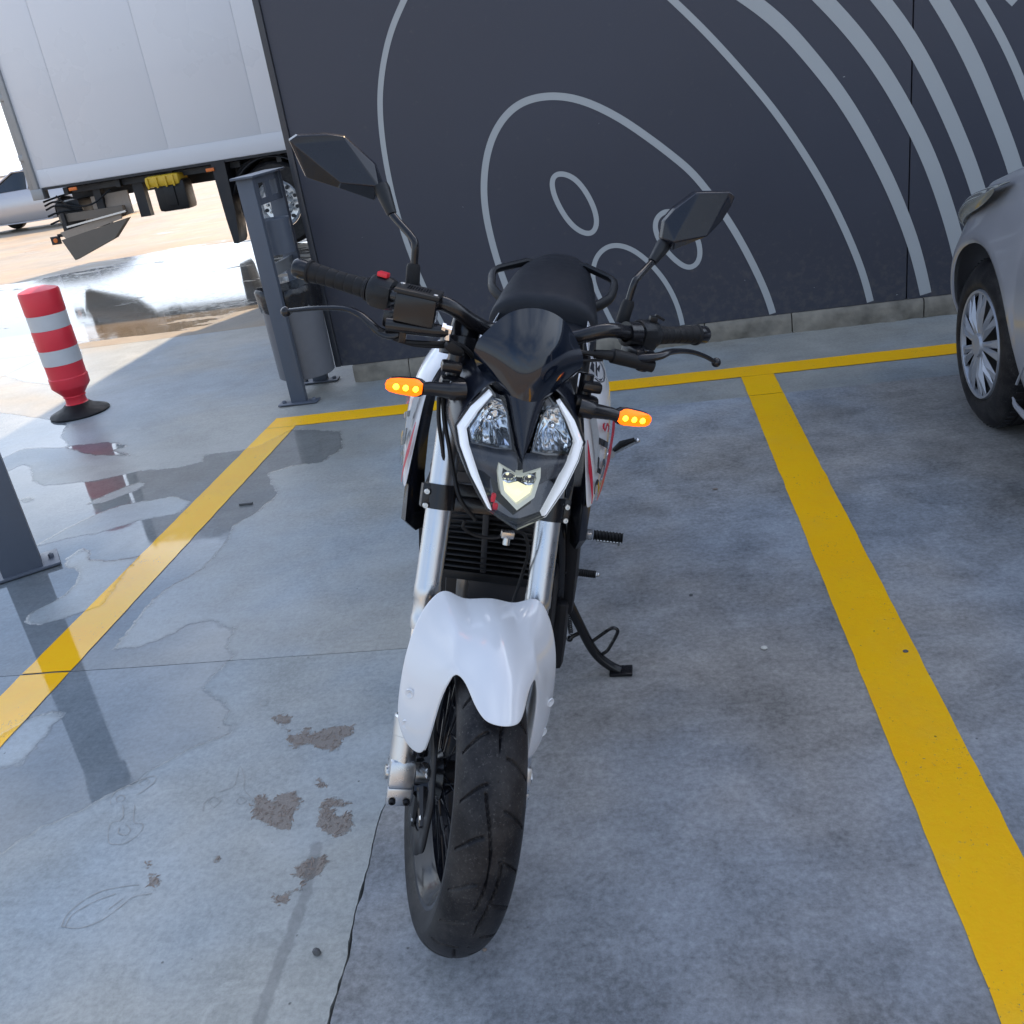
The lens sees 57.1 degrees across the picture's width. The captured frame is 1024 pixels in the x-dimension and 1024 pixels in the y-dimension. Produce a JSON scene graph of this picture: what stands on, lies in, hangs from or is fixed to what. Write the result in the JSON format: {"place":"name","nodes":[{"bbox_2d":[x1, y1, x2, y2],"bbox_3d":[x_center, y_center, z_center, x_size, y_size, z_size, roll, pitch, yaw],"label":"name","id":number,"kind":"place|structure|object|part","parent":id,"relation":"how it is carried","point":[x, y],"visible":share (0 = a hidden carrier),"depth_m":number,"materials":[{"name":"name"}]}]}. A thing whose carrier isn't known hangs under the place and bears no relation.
{"place":"outdoors","nodes":[
{"label":"outdoors","id":0,"kind":"place"},
{"bbox_2d":[0,104,21,175],"label":"sky","id":1,"kind":"structure","parent":0,"point":[9,161],"materials":[{"name":"white"}]},
{"bbox_2d":[239,502,252,505],"bbox_3d":[-1.085,-0.034,3.835,0.058,0.009,0.012,-5,24,9],"label":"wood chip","id":2,"kind":"object","parent":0,"point":[246,503],"visible":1,"depth_m":3.83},
{"bbox_2d":[0,175,1023,1023],"bbox_3d":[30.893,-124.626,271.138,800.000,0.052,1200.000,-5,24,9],"label":"ground","id":3,"kind":"structure","parent":0,"point":[812,813],"depth_m":2.36,"materials":[{"name":"concrete"},{"name":"yellow paint"}]},
{"bbox_2d":[0,453,60,583],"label":"steel post","id":4,"kind":"object","parent":3,"relation":"on","point":[21,555],"visible":1,"depth_m":3.46,"materials":[{"name":"grey metal"}]},
{"bbox_2d":[17,285,109,422],"bbox_3d":[-2.640,-0.936,5.485,0.344,0.758,0.344,-15,24,-12],"label":"bollard","id":5,"kind":"object","parent":3,"relation":"on","point":[43,307],"visible":1,"depth_m":5.41,"materials":[{"name":"plastic"}]},
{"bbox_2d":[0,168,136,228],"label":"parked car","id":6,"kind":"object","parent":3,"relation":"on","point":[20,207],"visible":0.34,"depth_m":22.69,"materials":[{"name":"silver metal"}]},
{"bbox_3d":[-11.531,-8.021,22.541,2.470,0.495,0.234,-5,24,9],"label":"window frame","id":7,"kind":"part","parent":6,"relation":"part of","materials":[{"name":"silver metal"}]},
{"bbox_2d":[0,0,305,259],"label":"box truck","id":8,"kind":"object","parent":3,"relation":"on","point":[108,106],"visible":0.48,"depth_m":11.45,"materials":[{"name":"white metal"}]},
{"bbox_2d":[229,167,339,406],"bbox_3d":[-1.212,-1.210,5.063,0.320,1.176,0.500,-5,24,9],"label":"litter bin","id":9,"kind":"object","parent":3,"relation":"on","point":[301,347],"visible":0.96,"depth_m":4.98,"materials":[{"name":"grey metal"}]},
{"bbox_2d":[254,278,321,314],"bbox_3d":[-1.192,-1.101,5.113,0.349,0.284,0.350,-5,24,9],"label":"bin bag","id":10,"kind":"object","parent":9,"relation":"hanging from","point":[297,292],"visible":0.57,"depth_m":4.98,"materials":[{"name":"black plastic"}]},
{"bbox_2d":[312,948,320,955],"bbox_3d":[-0.355,0.799,1.710,0.015,0.016,0.013,-5,24,9],"label":"pebble","id":11,"kind":"object","parent":3,"relation":"on","point":[316,951],"visible":1,"depth_m":1.71,"materials":[{"name":"grey stone"}]},
{"bbox_2d":[280,133,734,957],"bbox_3d":[0.031,-0.165,2.155,0.754,1.314,2.007,7,26,6],"label":"motorcycle","id":12,"kind":"object","parent":3,"relation":"on","point":[502,495],"visible":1,"depth_m":1.54,"materials":[{"name":"metal"}]},
{"bbox_2d":[951,167,1023,427],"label":"parked car","id":13,"kind":"object","parent":3,"relation":"on","point":[987,278],"visible":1,"depth_m":3.23,"materials":[{"name":"silver metal"}]},
{"bbox_2d":[252,0,1023,381],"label":"store building","id":14,"kind":"structure","parent":0,"point":[852,156],"depth_m":4.67,"materials":[{"name":"grey"}]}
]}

